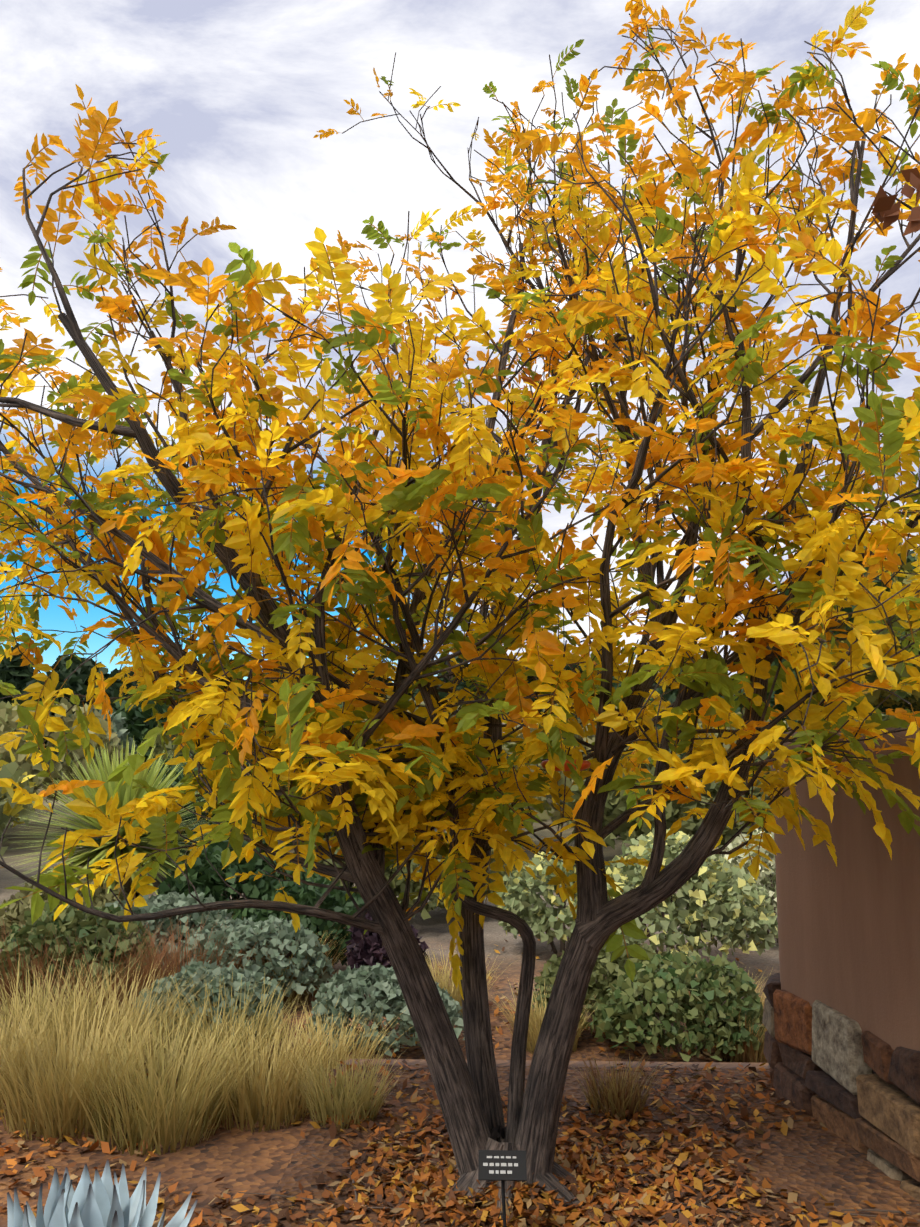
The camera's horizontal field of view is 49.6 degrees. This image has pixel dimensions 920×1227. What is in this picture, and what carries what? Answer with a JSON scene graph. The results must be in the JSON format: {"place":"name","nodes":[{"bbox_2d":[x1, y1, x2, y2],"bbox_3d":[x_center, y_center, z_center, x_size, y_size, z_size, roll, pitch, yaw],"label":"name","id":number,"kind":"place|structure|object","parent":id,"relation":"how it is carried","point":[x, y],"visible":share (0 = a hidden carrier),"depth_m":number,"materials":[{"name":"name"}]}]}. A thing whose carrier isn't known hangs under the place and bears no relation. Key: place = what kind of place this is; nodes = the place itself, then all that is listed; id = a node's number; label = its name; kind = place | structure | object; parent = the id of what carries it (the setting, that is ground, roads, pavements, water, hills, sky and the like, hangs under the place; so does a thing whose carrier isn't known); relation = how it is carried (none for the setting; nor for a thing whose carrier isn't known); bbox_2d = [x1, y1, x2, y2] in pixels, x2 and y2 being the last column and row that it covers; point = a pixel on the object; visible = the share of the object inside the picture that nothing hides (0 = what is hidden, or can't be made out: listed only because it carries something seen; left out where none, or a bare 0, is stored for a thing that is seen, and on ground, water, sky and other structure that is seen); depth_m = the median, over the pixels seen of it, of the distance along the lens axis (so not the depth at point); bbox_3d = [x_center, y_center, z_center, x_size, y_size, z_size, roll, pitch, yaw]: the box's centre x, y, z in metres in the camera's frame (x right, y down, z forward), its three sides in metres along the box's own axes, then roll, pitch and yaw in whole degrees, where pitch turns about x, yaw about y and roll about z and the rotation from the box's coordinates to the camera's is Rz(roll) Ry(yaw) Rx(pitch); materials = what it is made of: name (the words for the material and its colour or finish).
{"place":"outdoors","nodes":[
{"label":"outdoors","id":0,"kind":"place"},
{"bbox_2d":[0,719,919,1226],"bbox_3d":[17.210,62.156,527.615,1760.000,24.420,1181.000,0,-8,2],"label":"ground","id":1,"kind":"structure","parent":0,"point":[842,1173],"depth_m":6.60,"materials":[{"name":"brown soil"}]},
{"bbox_2d":[0,860,127,941],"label":"dry shrub","id":2,"kind":"object","parent":1,"relation":"on","point":[18,908],"visible":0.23,"depth_m":14.79,"materials":[{"name":"green plant"}]},
{"bbox_2d":[0,903,161,1000],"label":"shrub","id":3,"kind":"object","parent":1,"relation":"on","point":[68,920],"visible":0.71,"depth_m":11.83,"materials":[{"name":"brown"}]},
{"bbox_2d":[7,1159,197,1226],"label":"agave","id":4,"kind":"object","parent":1,"relation":"on","point":[103,1201],"visible":1,"depth_m":2.50,"materials":[{"name":"plant"}]},
{"bbox_2d":[5,737,215,899],"bbox_3d":[-5.616,3.705,16.536,3.710,3.402,3.693,0,-8,2],"label":"yucca rostrata","id":5,"kind":"object","parent":1,"relation":"on","point":[127,793],"visible":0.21,"depth_m":16.09,"materials":[{"name":"green plant"}]},
{"bbox_2d":[105,891,232,969],"bbox_3d":[-4.237,4.513,14.064,2.239,1.160,1.739,0,-8,2],"label":"sage brush","id":6,"kind":"object","parent":1,"relation":"on","point":[156,903],"visible":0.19,"depth_m":13.81,"materials":[{"name":"green plant"}]},
{"bbox_2d":[131,960,283,1043],"bbox_3d":[-2.700,4.172,10.556,1.722,0.895,1.468,0,-8,2],"label":"sage","id":7,"kind":"object","parent":1,"relation":"on","point":[210,973],"visible":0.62,"depth_m":10.30,"materials":[{"name":"green plant"}]},
{"bbox_2d":[156,835,332,922],"bbox_3d":[-3.302,4.425,15.931,2.817,1.834,2.356,0,-8,2],"label":"green shrub","id":8,"kind":"object","parent":1,"relation":"on","point":[208,881],"visible":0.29,"depth_m":15.31,"materials":[{"name":"green plant"}]},
{"bbox_2d":[177,914,333,997],"bbox_3d":[-2.531,4.332,12.348,1.989,1.059,1.807,0,-8,2],"label":"sage brush","id":9,"kind":"object","parent":1,"relation":"on","point":[271,930],"visible":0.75,"depth_m":11.99,"materials":[{"name":"green plant"}]},
{"bbox_2d":[234,874,364,965],"bbox_3d":[-2.044,4.309,13.726,2.336,1.473,1.728,0,-8,2],"label":"shrub","id":10,"kind":"object","parent":1,"relation":"on","point":[311,895],"visible":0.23,"depth_m":13.37,"materials":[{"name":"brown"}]},
{"bbox_2d":[299,834,452,918],"bbox_3d":[-1.641,4.727,17.455,2.929,1.646,2.676,-7,-10,41],"label":"olive shrub","id":11,"kind":"object","parent":1,"relation":"on","point":[397,886],"visible":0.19,"depth_m":16.83,"materials":[{"name":"green plant"}]},
{"bbox_2d":[304,963,464,1056],"bbox_3d":[-0.737,4.128,10.279,1.704,0.908,1.540,0,-8,2],"label":"sage brush","id":12,"kind":"object","parent":1,"relation":"on","point":[366,990],"visible":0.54,"depth_m":9.97,"materials":[{"name":"green plant"}]},
{"bbox_2d":[0,912,772,1155],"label":"ornamental grasses","id":13,"kind":"object","parent":1,"relation":"on","point":[69,1035],"visible":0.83,"depth_m":8.53,"materials":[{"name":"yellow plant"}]},
{"bbox_2d":[344,911,431,969],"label":"purple smoke bush","id":14,"kind":"object","parent":1,"relation":"on","point":[367,948],"visible":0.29,"depth_m":12.55,"materials":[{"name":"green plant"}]},
{"bbox_2d":[0,677,895,873],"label":"trees","id":15,"kind":"object","parent":1,"relation":"on","point":[126,726],"visible":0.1,"depth_m":31.73,"materials":[{"name":"green plant"}]},
{"bbox_2d":[0,643,912,752],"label":"hills","id":16,"kind":"structure","parent":1,"relation":"on","point":[17,675],"depth_m":79.28,"materials":[{"name":"green plant"}]},
{"bbox_2d":[0,0,919,1226],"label":"tree","id":17,"kind":"object","parent":1,"relation":"on","point":[375,789],"visible":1,"depth_m":3.03,"materials":[{"name":"yellow plant"}]},
{"bbox_2d":[541,597,590,770],"bbox_3d":[0.337,0.182,3.210,0.160,0.643,0.160,0,-8,2],"label":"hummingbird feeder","id":18,"kind":"object","parent":17,"relation":"attached to","point":[585,764],"visible":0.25,"depth_m":3.12,"materials":[{"name":"plastic"}]},
{"bbox_2d":[0,935,919,1226],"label":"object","id":19,"kind":"object","parent":1,"relation":"on","point":[650,1197],"depth_m":3.50,"materials":[{"name":"orange plant"}]},
{"bbox_2d":[412,831,530,906],"bbox_3d":[0.140,4.874,18.857,2.552,1.730,2.608,0,-8,2],"label":"dry shrub","id":20,"kind":"object","parent":1,"relation":"on","point":[502,873],"visible":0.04,"depth_m":18.11,"materials":[{"name":"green plant"}]},
{"bbox_2d":[478,1150,526,1226],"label":"plant label sign","id":21,"kind":"object","parent":1,"relation":"on","point":[502,1166],"visible":1,"depth_m":2.82,"materials":[{"name":"metal"}]},
{"bbox_2d":[340,1117,717,1226],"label":"fallen leaves","id":22,"kind":"object","parent":1,"relation":"on","point":[444,1180],"visible":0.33,"depth_m":3.13,"materials":[{"name":"orange plant"}]},
{"bbox_2d":[496,851,609,953],"bbox_3d":[1.602,4.425,15.287,2.191,1.659,2.062,0,-8,2],"label":"shrub","id":23,"kind":"object","parent":1,"relation":"on","point":[522,887],"visible":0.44,"depth_m":14.84,"materials":[{"name":"green plant"}]},
{"bbox_2d":[531,939,688,1033],"bbox_3d":[1.662,4.162,11.073,1.788,1.054,1.445,0,-8,2],"label":"shrub","id":24,"kind":"object","parent":1,"relation":"on","point":[598,987],"visible":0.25,"depth_m":10.84,"materials":[{"name":"green plant"}]},
{"bbox_2d":[565,828,777,965],"bbox_3d":[2.946,4.048,14.054,2.900,2.077,2.585,0,-8,2],"label":"shrub","id":25,"kind":"object","parent":1,"relation":"on","point":[721,883],"visible":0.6,"depth_m":13.29,"materials":[{"name":"green plant"}]},
{"bbox_2d":[590,949,764,1061],"bbox_3d":[2.243,4.069,10.366,1.841,1.053,1.947,0,-8,2],"label":"shrub","id":26,"kind":"object","parent":1,"relation":"on","point":[708,987],"visible":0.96,"depth_m":9.89,"materials":[{"name":"green plant"}]},
{"bbox_2d":[701,828,777,942],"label":"shrub","id":27,"kind":"object","parent":1,"relation":"on","point":[769,882],"visible":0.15,"depth_m":15.83,"materials":[{"name":"green plant"}]},
{"bbox_2d":[736,591,919,714],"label":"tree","id":28,"kind":"object","parent":1,"relation":"on","point":[779,707],"visible":0.06,"depth_m":25.73,"materials":[{"name":"green plant"}]},
{"bbox_2d":[762,973,919,1201],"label":"stone wall base","id":29,"kind":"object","parent":1,"relation":"on","point":[843,1077],"depth_m":3.63,"materials":[{"name":"brown stone"}]},
{"bbox_2d":[771,543,919,685],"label":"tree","id":30,"kind":"object","parent":1,"relation":"on","point":[910,557],"visible":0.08,"depth_m":23.74,"materials":[{"name":"green plant"}]},
{"bbox_2d":[820,547,919,710],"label":"tree","id":31,"kind":"object","parent":1,"relation":"on","point":[878,697],"visible":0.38,"depth_m":21.79,"materials":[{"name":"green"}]},
{"bbox_2d":[0,0,919,683],"label":"sky","id":32,"kind":"structure","parent":0,"point":[238,93],"materials":[{"name":"white"}]},
{"bbox_2d":[771,725,919,1050],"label":"adobe wall","id":33,"kind":"structure","parent":0,"point":[849,934],"depth_m":3.65,"materials":[{"name":"brown paint"}]},
{"bbox_2d":[871,168,919,235],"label":"seed pod","id":34,"kind":"object","parent":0,"point":[886,207],"visible":1,"depth_m":2.66,"materials":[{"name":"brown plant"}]}
]}

